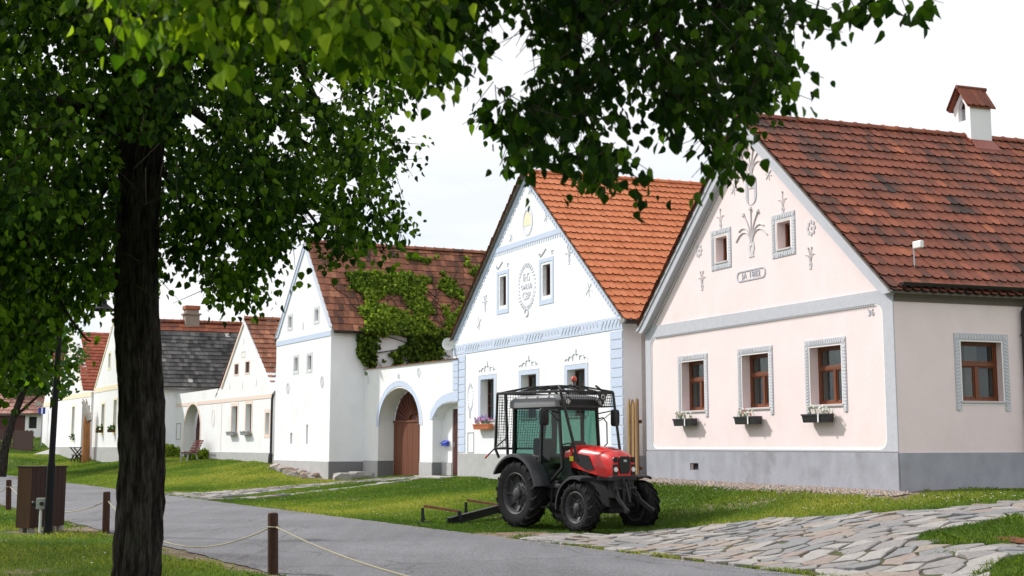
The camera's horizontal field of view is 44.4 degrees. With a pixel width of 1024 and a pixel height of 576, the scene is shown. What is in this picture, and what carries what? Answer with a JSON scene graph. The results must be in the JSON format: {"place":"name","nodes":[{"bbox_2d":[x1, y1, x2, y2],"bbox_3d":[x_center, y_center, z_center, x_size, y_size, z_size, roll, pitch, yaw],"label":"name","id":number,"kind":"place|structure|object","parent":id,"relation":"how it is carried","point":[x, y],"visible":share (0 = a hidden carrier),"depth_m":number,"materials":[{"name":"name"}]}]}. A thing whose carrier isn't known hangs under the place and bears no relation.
{"place":"outdoors","nodes":[
{"label":"outdoors","id":0,"kind":"place"},
{"bbox_2d":[1,476,801,575],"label":"road grit","id":1,"kind":"object","parent":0,"point":[407,526],"visible":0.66,"depth_m":19.18,"materials":[{"name":"grey gravel"}]},
{"bbox_2d":[0,475,806,575],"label":"road","id":2,"kind":"structure","parent":0,"point":[406,550],"depth_m":19.29,"materials":[{"name":"grey asphalt"}]},
{"bbox_2d":[0,439,1022,575],"bbox_3d":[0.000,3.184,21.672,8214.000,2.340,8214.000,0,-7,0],"label":"ground","id":3,"kind":"structure","parent":0,"point":[172,551],"depth_m":21.78,"materials":[{"name":"green plant"}]},
{"bbox_2d":[5,480,12,509],"bbox_3d":[-12.400,5.183,30.895,0.169,0.915,0.168,-6,-9,38],"label":"bollard post","id":4,"kind":"object","parent":3,"relation":"on","point":[8,493],"visible":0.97,"depth_m":30.86,"materials":[{"name":"wood"}]},
{"bbox_2d":[0,429,34,451],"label":"plank fence","id":5,"kind":"object","parent":3,"relation":"on","point":[22,440],"visible":0.85,"depth_m":86.45,"materials":[{"name":"brown paint"}]},
{"bbox_2d":[0,370,44,439],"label":"pink roofed barn","id":6,"kind":"structure","parent":3,"relation":"on","point":[29,419],"depth_m":97.18,"materials":[{"name":"white paint"}]},
{"bbox_2d":[0,415,24,439],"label":"barn door","id":7,"kind":"structure","parent":6,"relation":"in","point":[20,423],"depth_m":97.23,"materials":[{"name":"red wood"}]},
{"bbox_2d":[6,326,69,399],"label":"broadleaf tree","id":8,"kind":"object","parent":3,"relation":"on","point":[37,374],"visible":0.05,"depth_m":98.84,"materials":[{"name":"green plant"}]},
{"bbox_2d":[32,498,44,532],"bbox_3d":[-8.604,4.152,22.758,0.235,0.670,0.150,1,-7,-11],"label":"socket post","id":9,"kind":"object","parent":3,"relation":"on","point":[39,503],"visible":0.97,"depth_m":22.75,"materials":[{"name":"white plastic"}]},
{"bbox_2d":[35,402,45,446],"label":"street sign","id":10,"kind":"object","parent":3,"relation":"on","point":[41,410],"visible":1,"depth_m":87.53,"materials":[{"name":"metal"}]},
{"bbox_2d":[15,465,67,532],"bbox_3d":[-8.842,3.985,23.578,0.350,1.265,1.000,-3,-8,20],"label":"timber cabinet","id":11,"kind":"object","parent":3,"relation":"on","point":[31,486],"visible":0.73,"depth_m":23.21,"materials":[{"name":"wood"}]},
{"bbox_2d":[0,277,90,476],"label":"broadleaf tree","id":12,"kind":"object","parent":3,"relation":"on","point":[8,435],"visible":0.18,"depth_m":63.60,"materials":[{"name":"green plant"}]},
{"bbox_2d":[36,450,58,454],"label":"side lane","id":13,"kind":"structure","parent":3,"relation":"on","point":[45,452],"depth_m":83.59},
{"bbox_2d":[42,353,64,446],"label":"cream gable house","id":14,"kind":"structure","parent":3,"relation":"on","point":[46,427],"depth_m":87.69,"materials":[{"name":"paint"}]},
{"bbox_2d":[69,447,81,460],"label":"garden table","id":15,"kind":"object","parent":3,"relation":"on","point":[76,451],"visible":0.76,"depth_m":72.88,"materials":[{"name":"grey metal"}]},
{"bbox_2d":[70,454,80,462],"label":"garden bench","id":16,"kind":"object","parent":3,"relation":"on","point":[75,457],"visible":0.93,"depth_m":72.35,"materials":[{"name":"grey wood"}]},
{"bbox_2d":[43,294,113,534],"bbox_3d":[-7.900,2.151,22.961,1.160,4.752,0.500,0,-7,0],"label":"street lamp","id":17,"kind":"object","parent":3,"relation":"on","point":[49,504],"visible":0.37,"depth_m":22.82,"materials":[{"name":"black metal"}]},
{"bbox_2d":[55,331,109,458],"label":"gabled house","id":18,"kind":"structure","parent":3,"relation":"on","point":[70,416],"depth_m":79.16,"materials":[{"name":"paint"}]},
{"bbox_2d":[81,399,91,461],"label":"carved post","id":19,"kind":"object","parent":3,"relation":"on","point":[85,454],"visible":0.95,"depth_m":71.96,"materials":[{"name":"orange wood"}]},
{"bbox_2d":[102,491,110,533],"bbox_3d":[-7.430,4.187,22.957,0.168,0.915,0.169,5,-9,-34],"label":"bollard post","id":20,"kind":"object","parent":3,"relation":"on","point":[106,515],"visible":0.94,"depth_m":22.91,"materials":[{"name":"wood"}]},
{"bbox_2d":[10,487,102,512],"bbox_3d":[-9.915,4.596,26.938,0.020,0.400,9.271,4,-8,-32],"label":"barrier rope","id":21,"kind":"object","parent":20,"relation":"attached to","point":[73,511],"visible":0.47,"depth_m":24.59,"materials":[{"name":"beige fabric"}]},
{"bbox_2d":[0,437,272,487],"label":"lawn grass","id":22,"kind":"structure","parent":3,"relation":"on","point":[100,476],"depth_m":57.34,"materials":[{"name":"green plant"}]},
{"bbox_2d":[0,504,286,575],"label":"lawn grass","id":23,"kind":"structure","parent":3,"relation":"on","point":[34,546],"depth_m":17.92,"materials":[{"name":"green plant"}]},
{"bbox_2d":[91,305,242,461],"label":"black roofed farmhouse","id":24,"kind":"object","parent":3,"relation":"on","point":[196,352],"visible":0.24,"depth_m":69.38,"materials":[{"name":"paint"}]},
{"bbox_2d":[95,424,103,432],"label":"potted plant","id":25,"kind":"object","parent":24,"relation":"on","point":[101,427],"visible":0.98,"depth_m":70.43,"materials":[{"name":"green plant"}]},
{"bbox_2d":[107,424,115,431],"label":"potted plant","id":26,"kind":"object","parent":24,"relation":"on","point":[110,428],"visible":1,"depth_m":67.85,"materials":[{"name":"green plant"}]},
{"bbox_2d":[165,444,180,456],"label":"hosta clump","id":27,"kind":"object","parent":3,"relation":"on","point":[172,450],"visible":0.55,"depth_m":64.86,"materials":[{"name":"green plant"}]},
{"bbox_2d":[180,440,203,460],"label":"park bench","id":28,"kind":"object","parent":3,"relation":"on","point":[194,446],"visible":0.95,"depth_m":60.22,"materials":[{"name":"red wood"}]},
{"bbox_2d":[185,448,208,459],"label":"hosta clump","id":29,"kind":"object","parent":3,"relation":"on","point":[202,454],"visible":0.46,"depth_m":60.52,"materials":[{"name":"green plant"}]},
{"bbox_2d":[175,316,280,463],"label":"peach trimmed cottage","id":30,"kind":"structure","parent":3,"relation":"on","point":[242,397],"depth_m":57.01,"materials":[{"name":"paint"}]},
{"bbox_2d":[195,414,199,444],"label":"arched door","id":31,"kind":"structure","parent":30,"relation":"in","point":[198,419],"depth_m":64.49,"materials":[{"name":"red paint"}]},
{"bbox_2d":[226,431,235,434],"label":"window trough","id":32,"kind":"object","parent":30,"relation":"attached to","point":[230,433],"depth_m":57.13,"materials":[{"name":"grey concrete"}]},
{"bbox_2d":[240,430,250,434],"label":"window trough","id":33,"kind":"object","parent":30,"relation":"attached to","point":[245,433],"depth_m":55.29,"materials":[{"name":"grey concrete"}]},
{"bbox_2d":[0,0,486,575],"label":"lime tree","id":34,"kind":"object","parent":3,"relation":"on","point":[258,202],"visible":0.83,"depth_m":10.24,"materials":[{"name":"green plant"}]},
{"bbox_2d":[268,512,280,574],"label":"bollard post","id":35,"kind":"object","parent":3,"relation":"on","point":[272,543],"visible":0.98,"depth_m":15.68,"materials":[{"name":"wood"}]},
{"bbox_2d":[108,501,267,547],"bbox_3d":[-5.210,3.703,19.340,0.020,0.520,8.399,4,-8,-31],"label":"barrier rope","id":36,"kind":"object","parent":35,"relation":"attached to","point":[212,545],"visible":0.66,"depth_m":17.72,"materials":[{"name":"beige fabric"}]},
{"bbox_2d":[275,526,407,575],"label":"barrier rope","id":37,"kind":"object","parent":35,"relation":"attached to","point":[379,568],"visible":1,"depth_m":13.81,"materials":[{"name":"beige fabric"}]},
{"bbox_2d":[277,467,285,471],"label":"rubble stone","id":38,"kind":"object","parent":3,"relation":"on","point":[279,469],"visible":0.53,"depth_m":49.42,"materials":[{"name":"grey stone"}]},
{"bbox_2d":[282,469,292,473],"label":"rubble stone","id":39,"kind":"object","parent":3,"relation":"on","point":[286,471],"visible":0.57,"depth_m":48.44,"materials":[{"name":"grey stone"}]},
{"bbox_2d":[287,471,297,475],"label":"rubble stone","id":40,"kind":"object","parent":3,"relation":"on","point":[292,473],"visible":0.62,"depth_m":47.73,"materials":[{"name":"grey stone"}]},
{"bbox_2d":[165,476,423,499],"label":"stone path","id":41,"kind":"structure","parent":3,"relation":"on","point":[218,495],"depth_m":40.63,"materials":[{"name":"grey stone"}]},
{"bbox_2d":[333,473,356,479],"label":"granite block","id":42,"kind":"object","parent":3,"relation":"on","point":[342,476],"depth_m":45.54,"materials":[{"name":"grey stone"}]},
{"bbox_2d":[349,471,373,478],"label":"granite block","id":43,"kind":"object","parent":3,"relation":"on","point":[363,474],"depth_m":45.89,"materials":[{"name":"grey stone"}]},
{"bbox_2d":[273,240,485,479],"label":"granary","id":44,"kind":"structure","parent":3,"relation":"on","point":[319,400],"depth_m":48.86,"materials":[{"name":"white paint"}]},
{"bbox_2d":[330,252,479,399],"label":"climbing creeper","id":45,"kind":"object","parent":44,"relation":"attached to","point":[374,286],"visible":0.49,"depth_m":48.62,"materials":[{"name":"green plant"}]},
{"bbox_2d":[363,358,458,477],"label":"gate wall","id":46,"kind":"structure","parent":3,"relation":"on","point":[416,433],"depth_m":44.27,"materials":[{"name":"paint"}]},
{"bbox_2d":[440,440,448,445],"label":"mailbox","id":47,"kind":"object","parent":46,"relation":"attached to","point":[443,443],"visible":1,"depth_m":41.29,"materials":[{"name":"blue paint"}]},
{"bbox_2d":[453,409,457,475],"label":"door","id":48,"kind":"structure","parent":46,"relation":"in","point":[455,411],"depth_m":40.87,"materials":[{"name":"red paint"}]},
{"bbox_2d":[414,475,454,478],"bbox_3d":[-2.465,6.143,40.386,0.650,0.170,2.100,4,-8,-27],"label":"doorstep","id":49,"kind":"object","parent":3,"relation":"on","point":[430,476],"visible":0.47,"depth_m":39.97,"materials":[{"name":"stone"}]},
{"bbox_2d":[418,499,499,524],"bbox_3d":[-0.547,4.734,27.135,1.094,0.565,4.477,-4,-8,31],"label":"levelling bar","id":50,"kind":"object","parent":3,"relation":"on","point":[465,516],"visible":0.67,"depth_m":25.79,"materials":[{"name":"black metal"}]},
{"bbox_2d":[60,0,942,223],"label":"overhanging lime tree","id":51,"kind":"object","parent":3,"relation":"on","point":[389,39],"visible":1,"depth_m":5.47,"materials":[{"name":"green plant"}]},
{"bbox_2d":[109,469,1023,575],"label":"lawn grass","id":52,"kind":"structure","parent":3,"relation":"on","point":[380,502],"depth_m":26.02,"materials":[{"name":"green plant"}]},
{"bbox_2d":[1,473,1021,562],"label":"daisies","id":53,"kind":"object","parent":52,"relation":"on","point":[671,503],"visible":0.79,"depth_m":21.54,"materials":[{"name":"white plant"}]},
{"bbox_2d":[485,376,659,532],"bbox_3d":[1.177,3.169,24.251,1.960,2.953,3.900,5,-9,-36],"label":"tractor","id":54,"kind":"object","parent":3,"relation":"on","point":[567,468],"visible":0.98,"depth_m":23.94,"materials":[{"name":"metal"}]},
{"bbox_2d":[449,169,701,478],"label":"blue trimmed house","id":55,"kind":"structure","parent":3,"relation":"on","point":[559,292],"depth_m":35.21,"materials":[{"name":"white paint"}]},
{"bbox_2d":[442,338,453,349],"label":"satellite dish","id":56,"kind":"object","parent":55,"relation":"attached to","point":[447,344],"visible":1,"depth_m":40.59,"materials":[{"name":"white metal"}]},
{"bbox_2d":[472,415,492,429],"bbox_3d":[-0.910,4.053,37.899,0.262,0.439,1.185,3,-8,-26],"label":"flower box","id":57,"kind":"object","parent":55,"relation":"attached to","point":[477,425],"visible":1,"depth_m":37.84,"materials":[{"name":"ceramic"}]},
{"bbox_2d":[487,379,493,420],"bbox_3d":[-0.576,3.417,38.116,0.432,1.285,1.029,3,-8,-26],"label":"window","id":58,"kind":"structure","parent":55,"relation":"in","point":[492,380],"depth_m":38.48,"materials":[{"name":"red wood"}]},
{"bbox_2d":[503,277,505,304],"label":"window","id":59,"kind":"structure","parent":55,"relation":"in","point":[504,278],"depth_m":37.68,"materials":[{"name":"red wood"}]},
{"bbox_2d":[529,375,535,386],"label":"window","id":60,"kind":"structure","parent":55,"relation":"in","point":[530,376],"depth_m":36.03,"materials":[{"name":"red wood"}]},
{"bbox_2d":[546,265,549,294],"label":"window","id":61,"kind":"structure","parent":55,"relation":"in","point":[548,266],"depth_m":35.17,"materials":[{"name":"red wood"}]},
{"bbox_2d":[575,369,584,390],"bbox_3d":[1.988,2.774,33.177,0.189,1.240,0.969,3,-8,-26],"label":"window","id":62,"kind":"structure","parent":55,"relation":"in","point":[577,372],"depth_m":33.53,"materials":[{"name":"red wood"}]},
{"bbox_2d":[627,398,642,473],"bbox_3d":[2.930,3.694,30.010,0.090,2.106,0.600,3,-8,-24],"label":"plank screen","id":63,"kind":"object","parent":3,"relation":"on","point":[634,421],"visible":0.71,"depth_m":29.97,"materials":[{"name":"brown wood"}]},
{"bbox_2d":[640,477,911,497],"bbox_3d":[4.607,4.050,25.362,0.939,0.258,9.057,3,-8,-24],"label":"gravel strip","id":64,"kind":"object","parent":3,"relation":"on","point":[846,491],"visible":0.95,"depth_m":24.51,"materials":[{"name":"grey gravel"}]},
{"bbox_2d":[635,85,1023,491],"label":"pink house","id":65,"kind":"structure","parent":3,"relation":"on","point":[791,284],"depth_m":24.69,"materials":[{"name":"paint"}]},
{"bbox_2d":[672,411,697,425],"bbox_3d":[3.837,2.900,27.955,0.257,0.348,0.796,3,-8,-24],"label":"flower box","id":66,"kind":"object","parent":65,"relation":"attached to","point":[689,421],"visible":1,"depth_m":27.88,"materials":[{"name":"black plastic"}]},
{"bbox_2d":[680,361,704,412],"bbox_3d":[4.205,2.207,28.042,0.413,1.155,1.039,3,-8,-24],"label":"window","id":67,"kind":"structure","parent":65,"relation":"in","point":[700,407],"depth_m":28.34,"materials":[{"name":"brown wood"}]},
{"bbox_2d":[714,238,727,264],"bbox_3d":[4.652,-0.818,27.261,0.289,0.585,0.488,3,-8,-24],"label":"window","id":68,"kind":"structure","parent":65,"relation":"in","point":[725,239],"depth_m":27.44,"materials":[{"name":"brown wood"}]},
{"bbox_2d":[733,408,761,424],"bbox_3d":[4.824,2.626,25.764,0.224,0.346,0.798,3,-8,-24],"label":"flower box","id":69,"kind":"object","parent":65,"relation":"attached to","point":[744,419],"visible":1,"depth_m":25.68,"materials":[{"name":"black plastic"}]},
{"bbox_2d":[741,353,769,409],"bbox_3d":[5.179,1.936,25.882,0.413,1.155,1.049,3,-8,-24],"label":"window","id":70,"kind":"structure","parent":65,"relation":"in","point":[762,375],"depth_m":26.17,"materials":[{"name":"brown wood"}]},
{"bbox_2d":[776,223,790,251],"bbox_3d":[5.567,-1.043,25.228,0.289,0.585,0.488,3,-8,-24],"label":"window","id":71,"kind":"structure","parent":65,"relation":"in","point":[787,226],"depth_m":25.41,"materials":[{"name":"brown wood"}]},
{"bbox_2d":[801,404,833,422],"bbox_3d":[5.766,2.367,23.694,0.274,0.346,0.813,3,-8,-24],"label":"flower box","id":72,"kind":"object","parent":65,"relation":"attached to","point":[817,417],"visible":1,"depth_m":23.53,"materials":[{"name":"black plastic"}]},
{"bbox_2d":[808,345,843,406],"bbox_3d":[6.110,1.677,23.817,0.413,1.155,1.049,3,-8,-24],"label":"window","id":73,"kind":"structure","parent":65,"relation":"in","point":[832,370],"depth_m":24.10,"materials":[{"name":"brown wood"}]},
{"bbox_2d":[913,240,923,266],"bbox_3d":[7.335,-0.577,22.663,0.090,0.550,0.280,3,-8,-24],"label":"roof antenna","id":74,"kind":"object","parent":65,"relation":"on","point":[918,244],"visible":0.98,"depth_m":22.65,"materials":[{"name":"metal"}]},
{"bbox_2d":[960,341,1006,403],"bbox_3d":[8.419,1.536,22.730,0.980,1.125,0.375,2,-8,-19],"label":"window","id":75,"kind":"structure","parent":65,"relation":"in","point":[980,379],"depth_m":22.84,"materials":[{"name":"brown wood"}]},
{"bbox_2d":[0,0,1023,335],"label":"sky","id":76,"kind":"structure","parent":0,"point":[906,79],"materials":[{"name":"white"}]},
{"bbox_2d":[518,499,1023,575],"bbox_3d":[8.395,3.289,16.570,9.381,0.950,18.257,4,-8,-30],"label":"stone pavement","id":77,"kind":"structure","parent":0,"point":[819,544],"depth_m":17.61,"materials":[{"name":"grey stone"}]},
{"bbox_2d":[997,536,1023,543],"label":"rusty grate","id":78,"kind":"object","parent":77,"relation":"on","point":[1018,540],"visible":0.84,"depth_m":15.56,"materials":[{"name":"metal"}]},
{"bbox_2d":[917,511,1023,575],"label":"long grass","id":79,"kind":"structure","parent":0,"point":[976,537],"depth_m":16.18,"materials":[{"name":"green plant"}]}
]}

